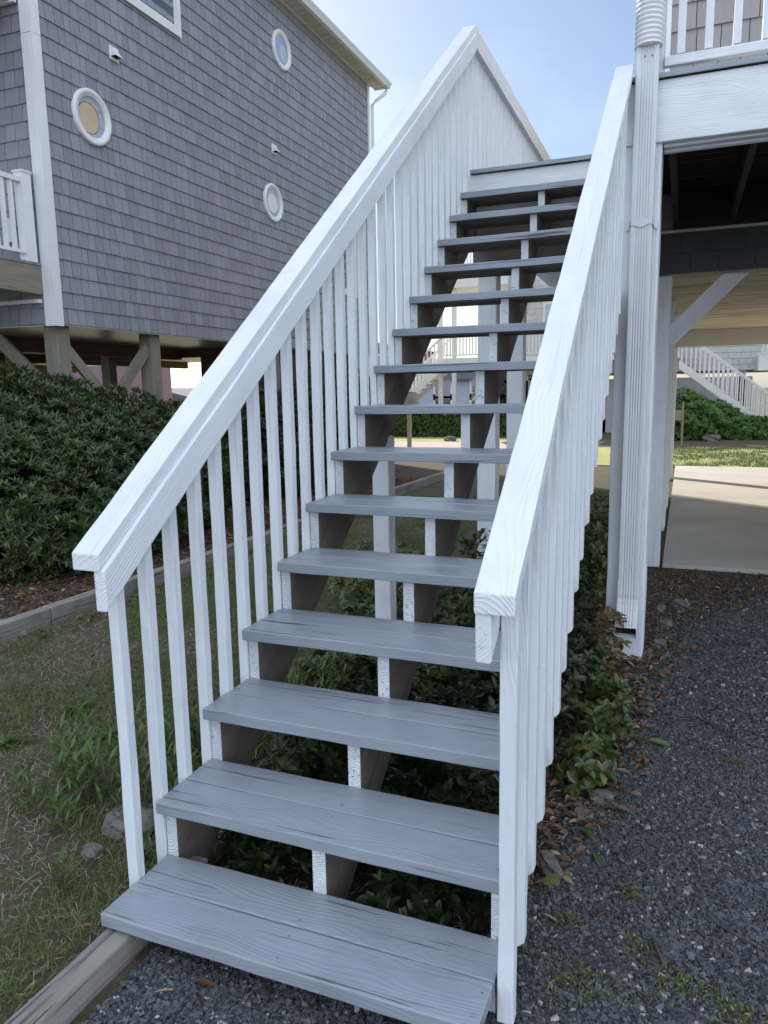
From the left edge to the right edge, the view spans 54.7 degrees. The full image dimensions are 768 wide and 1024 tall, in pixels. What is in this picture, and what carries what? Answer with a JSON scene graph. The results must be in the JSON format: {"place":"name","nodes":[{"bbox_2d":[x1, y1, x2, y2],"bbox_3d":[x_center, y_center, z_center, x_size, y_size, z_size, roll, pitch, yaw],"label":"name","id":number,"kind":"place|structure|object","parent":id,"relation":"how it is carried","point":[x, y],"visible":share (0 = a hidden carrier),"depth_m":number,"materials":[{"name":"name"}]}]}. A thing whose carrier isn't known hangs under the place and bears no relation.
{"place":"outdoors","nodes":[
{"label":"outdoors","id":0,"kind":"place"},
{"bbox_2d":[0,388,767,1023],"bbox_3d":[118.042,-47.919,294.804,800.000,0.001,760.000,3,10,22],"label":"ground","id":1,"kind":"structure","parent":0,"point":[430,490],"depth_m":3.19,"materials":[{"name":"green plant"}]},
{"bbox_2d":[0,727,43,759],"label":"grass tuft","id":2,"kind":"object","parent":1,"relation":"on","point":[4,741],"visible":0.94,"depth_m":3.27,"materials":[{"name":"green plant"}]},
{"bbox_2d":[0,607,50,643],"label":"landscape timber","id":3,"kind":"object","parent":1,"relation":"on","point":[29,621],"visible":0.76,"depth_m":4.82,"materials":[{"name":"grey wood"}]},
{"bbox_2d":[3,737,74,815],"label":"weed","id":4,"kind":"object","parent":1,"relation":"on","point":[27,782],"visible":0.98,"depth_m":2.78,"materials":[{"name":"green plant"}]},
{"bbox_2d":[42,844,78,894],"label":"weed","id":5,"kind":"object","parent":1,"relation":"on","point":[62,873],"visible":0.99,"depth_m":2.29,"materials":[{"name":"green plant"}]},
{"bbox_2d":[37,775,110,838],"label":"weed","id":6,"kind":"object","parent":1,"relation":"on","point":[55,794],"visible":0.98,"depth_m":2.62,"materials":[{"name":"green plant"}]},
{"bbox_2d":[54,695,99,727],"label":"grass tuft","id":7,"kind":"object","parent":1,"relation":"on","point":[84,705],"visible":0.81,"depth_m":3.58,"materials":[{"name":"green plant"}]},
{"bbox_2d":[45,708,118,795],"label":"weed","id":8,"kind":"object","parent":1,"relation":"on","point":[66,736],"visible":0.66,"depth_m":2.97,"materials":[{"name":"green plant"}]},
{"bbox_2d":[0,366,171,415],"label":"distant house","id":9,"kind":"structure","parent":1,"relation":"on","point":[137,381],"depth_m":47.21,"materials":[{"name":"pink"}]},
{"bbox_2d":[61,735,119,808],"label":"weed","id":10,"kind":"object","parent":1,"relation":"on","point":[84,765],"visible":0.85,"depth_m":2.79,"materials":[{"name":"green plant"}]},
{"bbox_2d":[81,842,103,861],"bbox_3d":[-0.970,1.133,2.465,0.058,0.052,0.064,3,10,22],"label":"rock","id":11,"kind":"object","parent":1,"relation":"on","point":[91,851],"visible":0.97,"depth_m":2.45,"materials":[{"name":"stone"}]},
{"bbox_2d":[71,721,134,748],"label":"grass tuft","id":12,"kind":"object","parent":1,"relation":"on","point":[115,730],"visible":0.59,"depth_m":3.31,"materials":[{"name":"green plant"}]},
{"bbox_2d":[4,855,207,1023],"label":"landscape timber","id":13,"kind":"object","parent":1,"relation":"on","point":[67,994],"visible":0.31,"depth_m":1.88,"materials":[{"name":"grey wood"}]},
{"bbox_2d":[101,801,154,842],"bbox_3d":[-0.889,1.099,2.630,0.182,0.080,0.185,0,9,5],"label":"rock","id":14,"kind":"object","parent":1,"relation":"on","point":[115,820],"visible":0.48,"depth_m":2.58,"materials":[{"name":"stone"}]},
{"bbox_2d":[0,549,266,651],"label":"leaf litter","id":15,"kind":"object","parent":1,"relation":"on","point":[23,632],"visible":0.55,"depth_m":5.08,"materials":[{"name":"brown plant"}]},
{"bbox_2d":[97,714,176,794],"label":"weed","id":16,"kind":"object","parent":1,"relation":"on","point":[138,744],"visible":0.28,"depth_m":2.93,"materials":[{"name":"green plant"}]},
{"bbox_2d":[106,743,177,813],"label":"weed","id":17,"kind":"object","parent":1,"relation":"on","point":[148,778],"visible":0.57,"depth_m":2.69,"materials":[{"name":"green plant"}]},
{"bbox_2d":[42,540,249,623],"bbox_3d":[-1.813,0.522,6.145,0.096,0.141,2.442,3,10,22],"label":"landscape timber","id":18,"kind":"object","parent":1,"relation":"on","point":[63,609],"visible":0.33,"depth_m":5.36,"materials":[{"name":"grey wood"}]},
{"bbox_2d":[0,578,313,958],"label":"leaf litter","id":19,"kind":"object","parent":1,"relation":"on","point":[5,902],"visible":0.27,"depth_m":3.12,"materials":[{"name":"brown plant"}]},
{"bbox_2d":[134,698,197,756],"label":"weed","id":20,"kind":"object","parent":1,"relation":"on","point":[137,721],"visible":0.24,"depth_m":3.16,"materials":[{"name":"green plant"}]},
{"bbox_2d":[172,388,192,406],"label":"distant house","id":21,"kind":"structure","parent":1,"relation":"on","point":[181,394],"depth_m":57.65,"materials":[{"name":"grey"}]},
{"bbox_2d":[166,742,201,788],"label":"weed","id":22,"kind":"object","parent":1,"relation":"on","point":[196,757],"visible":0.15,"depth_m":2.75,"materials":[{"name":"green plant"}]},
{"bbox_2d":[167,688,214,753],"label":"weed","id":23,"kind":"object","parent":1,"relation":"on","point":[193,721],"visible":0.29,"depth_m":3.11,"materials":[{"name":"green plant"}]},
{"bbox_2d":[0,0,391,413],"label":"shingled house","id":24,"kind":"structure","parent":1,"relation":"on","point":[175,176],"depth_m":9.94,"materials":[{"name":"grey wood"}]},
{"bbox_2d":[71,88,111,146],"bbox_3d":[-3.403,-4.567,8.606,0.105,0.604,0.604,3,10,22],"label":"round window","id":25,"kind":"structure","parent":24,"relation":"in","point":[87,120],"depth_m":8.59,"materials":[{"name":"white plastic"}]},
{"bbox_2d":[124,0,181,38],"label":"window","id":26,"kind":"structure","parent":24,"relation":"in","point":[175,28],"depth_m":9.67,"materials":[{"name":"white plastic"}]},
{"bbox_2d":[263,183,282,221],"bbox_3d":[-1.870,-5.154,12.391,0.105,0.604,0.604,3,10,22],"label":"round window","id":27,"kind":"structure","parent":24,"relation":"in","point":[273,202],"depth_m":12.36,"materials":[{"name":"white plastic"}]},
{"bbox_2d":[271,29,290,70],"bbox_3d":[-1.736,-7.716,12.420,0.105,0.604,0.604,3,10,22],"label":"round window","id":28,"kind":"structure","parent":24,"relation":"in","point":[281,50],"depth_m":12.39,"materials":[{"name":"white plastic"}]},
{"bbox_2d":[344,235,357,297],"bbox_3d":[-0.764,-5.153,15.121,0.061,1.450,0.910,3,10,22],"label":"window","id":29,"kind":"structure","parent":24,"relation":"in","point":[345,274],"depth_m":15.43,"materials":[{"name":"white plastic"}]},
{"bbox_2d":[0,462,443,620],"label":"mulch bed","id":30,"kind":"object","parent":1,"relation":"on","point":[416,470],"visible":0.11,"depth_m":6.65,"materials":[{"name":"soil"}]},
{"bbox_2d":[0,360,232,586],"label":"shrub","id":31,"kind":"object","parent":30,"relation":"on","point":[67,468],"visible":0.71,"depth_m":6.41,"materials":[{"name":"green plant"}]},
{"bbox_2d":[153,387,326,507],"bbox_3d":[-2.112,-0.980,10.723,2.048,1.702,3.759,6,11,37],"label":"shrub","id":32,"kind":"object","parent":30,"relation":"on","point":[224,438],"visible":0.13,"depth_m":10.45,"materials":[{"name":"green plant"}]},
{"bbox_2d":[278,365,398,483],"bbox_3d":[-0.764,-1.574,13.134,2.000,2.062,3.820,3,10,22],"label":"shrub","id":33,"kind":"object","parent":30,"relation":"on","point":[323,392],"visible":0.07,"depth_m":12.10,"materials":[{"name":"green plant"}]},
{"bbox_2d":[0,496,473,1017],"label":"dry thatch","id":34,"kind":"object","parent":1,"relation":"on","point":[29,842],"visible":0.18,"depth_m":3.24,"materials":[{"name":"brown plant"}]},
{"bbox_2d":[247,518,301,550],"bbox_3d":[-0.912,0.145,8.392,0.096,0.140,2.442,3,10,21],"label":"landscape timber","id":35,"kind":"object","parent":1,"relation":"on","point":[267,536],"visible":0.12,"depth_m":7.61,"materials":[{"name":"grey wood"}]},
{"bbox_2d":[72,25,633,1023],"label":"staircase","id":36,"kind":"structure","parent":1,"relation":"on","point":[324,937],"depth_m":2.39,"materials":[{"name":"grey paint"}]},
{"bbox_2d":[371,483,410,495],"bbox_3d":[-0.048,-0.212,10.520,0.096,0.141,2.193,3,10,23],"label":"landscape timber","id":37,"kind":"object","parent":1,"relation":"on","point":[402,489],"visible":0.21,"depth_m":11.20,"materials":[{"name":"grey wood"}]},
{"bbox_2d":[358,342,433,386],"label":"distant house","id":38,"kind":"structure","parent":1,"relation":"on","point":[425,357],"depth_m":52.52,"materials":[{"name":"white"}]},
{"bbox_2d":[403,392,418,446],"bbox_3d":[0.681,-2.450,20.006,0.460,1.552,0.362,3,10,22],"label":"wooden stand","id":39,"kind":"object","parent":1,"relation":"on","point":[411,398],"visible":0.61,"depth_m":19.95,"materials":[{"name":"brown wood"}]},
{"bbox_2d":[408,471,443,490],"bbox_3d":[0.820,-0.548,12.514,0.096,0.141,2.193,3,10,23],"label":"landscape timber","id":40,"kind":"object","parent":1,"relation":"on","point":[425,481],"visible":0.66,"depth_m":12.15,"materials":[{"name":"grey wood"}]},
{"bbox_2d":[87,597,767,1023],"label":"gravel drive","id":41,"kind":"structure","parent":1,"relation":"on","point":[563,841],"depth_m":2.16,"materials":[{"name":"grey gravel"}]},
{"bbox_2d":[532,874,559,895],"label":"leaf","id":42,"kind":"object","parent":41,"relation":"on","point":[549,879],"visible":1,"depth_m":2.23,"materials":[{"name":"green plant"}]},
{"bbox_2d":[537,948,650,1015],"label":"gravel weed","id":43,"kind":"object","parent":41,"relation":"on","point":[584,971],"visible":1,"depth_m":1.88,"materials":[{"name":"green plant"}]},
{"bbox_2d":[520,577,767,969],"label":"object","id":44,"kind":"structure","parent":41,"relation":"on","point":[576,832],"depth_m":3.21,"materials":[{"name":"stone"}]},
{"bbox_2d":[706,988,767,1023],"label":"gravel weed","id":45,"kind":"object","parent":41,"relation":"on","point":[744,1017],"visible":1,"depth_m":1.79,"materials":[{"name":"green plant"}]},
{"bbox_2d":[113,563,767,934],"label":"planting bed","id":46,"kind":"object","parent":1,"relation":"on","point":[302,875],"visible":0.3,"depth_m":3.94,"materials":[{"name":"soil"}]},
{"bbox_2d":[142,824,155,860],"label":"weed","id":47,"kind":"object","parent":46,"relation":"on","point":[146,835],"visible":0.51,"depth_m":2.44,"materials":[{"name":"green plant"}]},
{"bbox_2d":[248,731,280,769],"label":"weed","id":48,"kind":"object","parent":46,"relation":"on","point":[252,759],"visible":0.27,"depth_m":2.90,"materials":[{"name":"green plant"}]},
{"bbox_2d":[211,776,321,883],"bbox_3d":[-0.330,1.044,2.514,0.517,0.177,0.591,-3,9,-10],"label":"bush","id":49,"kind":"object","parent":46,"relation":"on","point":[254,853],"visible":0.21,"depth_m":2.34,"materials":[{"name":"green plant"}]},
{"bbox_2d":[259,737,347,784],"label":"bush","id":50,"kind":"object","parent":46,"relation":"on","point":[302,754],"visible":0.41,"depth_m":2.73,"materials":[{"name":"green plant"}]},
{"bbox_2d":[284,657,350,739],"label":"weed","id":51,"kind":"object","parent":46,"relation":"on","point":[320,680],"visible":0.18,"depth_m":3.35,"materials":[{"name":"green plant"}]},
{"bbox_2d":[263,732,392,774],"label":"bush","id":52,"kind":"object","parent":46,"relation":"on","point":[283,736],"visible":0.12,"depth_m":2.92,"materials":[{"name":"green plant"}]},
{"bbox_2d":[292,649,377,687],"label":"bush","id":53,"kind":"object","parent":46,"relation":"on","point":[361,664],"visible":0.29,"depth_m":3.81,"materials":[{"name":"green plant"}]},
{"bbox_2d":[316,651,353,688],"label":"weed","id":54,"kind":"object","parent":46,"relation":"on","point":[330,680],"visible":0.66,"depth_m":3.70,"materials":[{"name":"green plant"}]},
{"bbox_2d":[325,586,402,615],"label":"bush","id":55,"kind":"object","parent":46,"relation":"on","point":[345,605],"visible":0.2,"depth_m":4.53,"materials":[{"name":"green plant"}]},
{"bbox_2d":[330,674,426,743],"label":"bush","id":56,"kind":"object","parent":46,"relation":"on","point":[344,683],"visible":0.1,"depth_m":3.21,"materials":[{"name":"green plant"}]},
{"bbox_2d":[326,536,442,606],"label":"bush","id":57,"kind":"object","parent":46,"relation":"on","point":[368,584],"visible":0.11,"depth_m":5.07,"materials":[{"name":"green plant"}]},
{"bbox_2d":[312,752,456,800],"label":"bush","id":58,"kind":"object","parent":46,"relation":"on","point":[396,781],"visible":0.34,"depth_m":2.69,"materials":[{"name":"green plant"}]},
{"bbox_2d":[354,586,473,627],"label":"bush","id":59,"kind":"object","parent":46,"relation":"on","point":[438,608],"visible":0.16,"depth_m":4.18,"materials":[{"name":"green plant"}]},
{"bbox_2d":[345,862,490,931],"bbox_3d":[0.136,1.087,2.277,0.561,0.177,0.573,-2,9,-8],"label":"bush","id":60,"kind":"object","parent":46,"relation":"on","point":[422,893],"visible":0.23,"depth_m":2.12,"materials":[{"name":"green plant"}]},
{"bbox_2d":[373,662,476,705],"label":"bush","id":61,"kind":"object","parent":46,"relation":"on","point":[425,676],"visible":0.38,"depth_m":3.38,"materials":[{"name":"green plant"}]},
{"bbox_2d":[216,566,649,916],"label":"leaf litter","id":62,"kind":"object","parent":46,"relation":"on","point":[553,782],"visible":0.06,"depth_m":2.82,"materials":[{"name":"brown plant"}]},
{"bbox_2d":[419,599,480,683],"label":"bush","id":63,"kind":"object","parent":46,"relation":"on","point":[451,619],"visible":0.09,"depth_m":3.85,"materials":[{"name":"green plant"}]},
{"bbox_2d":[438,528,490,626],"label":"bush","id":64,"kind":"object","parent":46,"relation":"on","point":[472,551],"visible":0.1,"depth_m":4.34,"materials":[{"name":"green plant"}]},
{"bbox_2d":[395,679,553,795],"bbox_3d":[0.343,0.865,2.955,0.683,0.370,0.673,3,10,22],"label":"bush","id":65,"kind":"object","parent":46,"relation":"on","point":[464,698],"visible":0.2,"depth_m":2.88,"materials":[{"name":"green plant"}]},
{"bbox_2d":[405,778,545,836],"bbox_3d":[0.270,1.037,2.470,0.512,0.216,0.435,3,10,22],"label":"bush","id":66,"kind":"object","parent":46,"relation":"on","point":[465,801],"visible":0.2,"depth_m":2.49,"materials":[{"name":"green plant"}]},
{"bbox_2d":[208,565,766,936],"bbox_3d":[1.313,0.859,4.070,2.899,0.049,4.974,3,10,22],"label":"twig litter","id":67,"kind":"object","parent":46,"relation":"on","point":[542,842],"visible":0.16,"depth_m":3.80,"materials":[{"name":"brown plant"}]},
{"bbox_2d":[462,670,574,745],"bbox_3d":[0.537,0.837,3.262,0.598,0.348,0.572,3,10,22],"label":"bush","id":68,"kind":"object","parent":46,"relation":"on","point":[564,708],"visible":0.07,"depth_m":3.17,"materials":[{"name":"green plant"}]},
{"bbox_2d":[455,601,612,715],"bbox_3d":[0.689,0.681,3.521,0.780,0.551,0.753,-3,9,-12],"label":"bush","id":69,"kind":"object","parent":46,"relation":"on","point":[577,662],"visible":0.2,"depth_m":3.37,"materials":[{"name":"green plant"}]},
{"bbox_2d":[568,569,599,636],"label":"bush","id":70,"kind":"object","parent":46,"relation":"on","point":[590,609],"visible":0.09,"depth_m":4.44,"materials":[{"name":"green plant"}]},
{"bbox_2d":[561,608,608,688],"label":"bush","id":71,"kind":"object","parent":46,"relation":"on","point":[579,650],"visible":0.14,"depth_m":3.78,"materials":[{"name":"green plant"}]},
{"bbox_2d":[553,726,617,796],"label":"bush","id":72,"kind":"object","parent":46,"relation":"on","point":[584,751],"visible":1,"depth_m":2.83,"materials":[{"name":"green plant"}]},
{"bbox_2d":[578,520,607,592],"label":"bush","id":73,"kind":"object","parent":46,"relation":"on","point":[597,528],"visible":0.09,"depth_m":5.25,"materials":[{"name":"green plant"}]},
{"bbox_2d":[579,491,608,597],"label":"bush","id":74,"kind":"object","parent":46,"relation":"on","point":[603,517],"visible":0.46,"depth_m":5.53,"materials":[{"name":"green plant"}]},
{"bbox_2d":[570,672,638,749],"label":"bush","id":75,"kind":"object","parent":46,"relation":"on","point":[596,718],"visible":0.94,"depth_m":3.24,"materials":[{"name":"green plant"}]},
{"bbox_2d":[586,606,631,677],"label":"bush","id":76,"kind":"object","parent":46,"relation":"on","point":[615,648],"visible":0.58,"depth_m":3.85,"materials":[{"name":"brown plant"}]},
{"bbox_2d":[530,636,705,884],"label":"leaf litter","id":77,"kind":"object","parent":46,"relation":"on","point":[588,822],"visible":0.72,"depth_m":2.95,"materials":[{"name":"brown plant"}]},
{"bbox_2d":[671,599,690,607],"bbox_3d":[2.062,0.646,5.168,0.116,0.067,0.102,6,12,39],"label":"rock","id":78,"kind":"object","parent":46,"relation":"on","point":[683,603],"visible":0.91,"depth_m":5.14,"materials":[{"name":"stone"}]},
{"bbox_2d":[652,567,767,629],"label":"leaf litter","id":79,"kind":"object","parent":46,"relation":"on","point":[748,595],"visible":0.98,"depth_m":5.52,"materials":[{"name":"brown plant"}]},
{"bbox_2d":[411,372,474,404],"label":"distant house","id":80,"kind":"structure","parent":1,"relation":"on","point":[465,383],"depth_m":48.24,"materials":[{"name":"white"}]},
{"bbox_2d":[433,380,451,397],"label":"window","id":81,"kind":"structure","parent":80,"relation":"in","point":[447,384],"depth_m":48.40,"materials":[{"name":"glass"}]},
{"bbox_2d":[392,413,506,437],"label":"hedge","id":82,"kind":"object","parent":1,"relation":"on","point":[434,425],"visible":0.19,"depth_m":24.58,"materials":[{"name":"green plant"}]},
{"bbox_2d":[394,437,505,441],"bbox_3d":[-7.995,-2.769,27.405,27.500,0.001,2.400,3,10,22],"label":"grass strip","id":83,"kind":"object","parent":1,"relation":"on","point":[427,439],"depth_m":23.42,"materials":[{"name":"green plant"}]},
{"bbox_2d":[471,373,532,403],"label":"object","id":84,"kind":"object","parent":1,"relation":"on","point":[503,396],"visible":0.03,"depth_m":30.26,"materials":[{"name":"white"}]},
{"bbox_2d":[468,25,591,558],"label":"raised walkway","id":85,"kind":"structure","parent":1,"relation":"on","point":[506,147],"depth_m":5.46,"materials":[{"name":"grey paint"}]},
{"bbox_2d":[409,253,767,432],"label":"neighbour house","id":86,"kind":"structure","parent":1,"relation":"on","point":[695,364],"depth_m":24.36,"materials":[{"name":"grey"}]},
{"bbox_2d":[542,301,551,321],"bbox_3d":[6.111,-6.672,25.569,1.300,1.200,0.040,3,10,22],"label":"window","id":87,"kind":"structure","parent":86,"relation":"in","point":[546,305],"depth_m":25.71,"materials":[{"name":"white glass"}]},
{"bbox_2d":[605,0,767,659],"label":"porch deck","id":88,"kind":"structure","parent":1,"relation":"on","point":[712,126],"depth_m":3.85,"materials":[{"name":"white paint"}]},
{"bbox_2d":[614,0,665,638],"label":"downspout","id":89,"kind":"object","parent":88,"relation":"attached to","point":[649,27],"visible":1,"depth_m":3.78,"materials":[{"name":"paint"}]},
{"bbox_2d":[647,0,767,566],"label":"beach house","id":90,"kind":"structure","parent":1,"relation":"on","point":[713,286],"depth_m":5.99,"materials":[{"name":"white wood"}]},
{"bbox_2d":[674,439,767,446],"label":"mulch","id":91,"kind":"object","parent":1,"relation":"on","point":[735,442],"depth_m":19.91,"materials":[{"name":"soil"}]},
{"bbox_2d":[674,385,729,440],"bbox_3d":[8.869,-2.894,21.863,2.382,1.644,2.653,3,10,22],"label":"juniper","id":92,"kind":"object","parent":91,"relation":"on","point":[700,416],"visible":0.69,"depth_m":21.04,"materials":[{"name":"green plant"}]},
{"bbox_2d":[712,399,744,421],"bbox_3d":[10.128,-2.772,22.231,1.462,1.253,1.469,3,10,22],"label":"juniper","id":93,"kind":"object","parent":91,"relation":"on","point":[729,410],"visible":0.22,"depth_m":21.80,"materials":[{"name":"green plant"}]},
{"bbox_2d":[709,413,767,439],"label":"juniper","id":94,"kind":"object","parent":91,"relation":"on","point":[747,427],"visible":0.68,"depth_m":21.01,"materials":[{"name":"green plant"}]},
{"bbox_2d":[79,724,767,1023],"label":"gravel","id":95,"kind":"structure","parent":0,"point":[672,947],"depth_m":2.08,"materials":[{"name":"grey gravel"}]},
{"bbox_2d":[192,978,220,988],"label":"fallen leaf","id":96,"kind":"object","parent":95,"relation":"on","point":[207,982],"visible":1,"depth_m":1.91,"materials":[{"name":"brown plant"}]},
{"bbox_2d":[536,850,563,886],"bbox_3d":[0.520,1.127,2.332,0.058,0.087,0.142,-2,9,-7],"label":"rock","id":97,"kind":"object","parent":95,"relation":"on","point":[548,861],"visible":0.84,"depth_m":2.31,"materials":[{"name":"stone"}]},
{"bbox_2d":[551,909,589,932],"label":"gravel weed","id":98,"kind":"object","parent":95,"relation":"on","point":[568,918],"visible":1,"depth_m":2.10,"materials":[{"name":"green plant"}]},
{"bbox_2d":[587,789,612,803],"bbox_3d":[0.799,1.060,2.744,0.082,0.050,0.083,-1,9,-1],"label":"rock","id":99,"kind":"object","parent":95,"relation":"on","point":[600,795],"visible":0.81,"depth_m":2.72,"materials":[{"name":"stone"}]},
{"bbox_2d":[618,884,651,901],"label":"gravel weed","id":100,"kind":"object","parent":95,"relation":"on","point":[622,888],"visible":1,"depth_m":2.21,"materials":[{"name":"green plant"}]},
{"bbox_2d":[621,931,655,954],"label":"gravel weed","id":101,"kind":"object","parent":95,"relation":"on","point":[632,943],"visible":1,"depth_m":2.01,"materials":[{"name":"green plant"}]},
{"bbox_2d":[643,956,729,1007],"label":"gravel weed","id":102,"kind":"object","parent":95,"relation":"on","point":[682,977],"visible":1,"depth_m":1.87,"materials":[{"name":"green plant"}]},
{"bbox_2d":[394,441,505,448],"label":"path","id":103,"kind":"structure","parent":0,"point":[432,444],"depth_m":21.12,"materials":[{"name":"beige concrete"}]},
{"bbox_2d":[170,0,767,387],"label":"sky","id":104,"kind":"structure","parent":0,"point":[559,59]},
{"bbox_2d":[598,445,767,467],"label":"lawn","id":105,"kind":"structure","parent":0,"point":[603,455],"depth_m":15.99,"materials":[{"name":"green plant"}]},
{"bbox_2d":[675,402,684,446],"bbox_3d":[7.319,-2.167,18.703,0.411,1.190,0.063,3,10,22],"label":"wooden sign","id":106,"kind":"object","parent":105,"relation":"on","point":[679,414],"visible":0.61,"depth_m":18.61,"materials":[{"name":"brown wood"}]},
{"bbox_2d":[631,593,767,741],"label":"gravel","id":107,"kind":"structure","parent":0,"point":[730,670],"depth_m":3.84,"materials":[{"name":"grey gravel"}]},
{"bbox_2d":[662,466,767,574],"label":"concrete slab","id":108,"kind":"structure","parent":0,"point":[718,519],"depth_m":8.27,"materials":[{"name":"beige concrete"}]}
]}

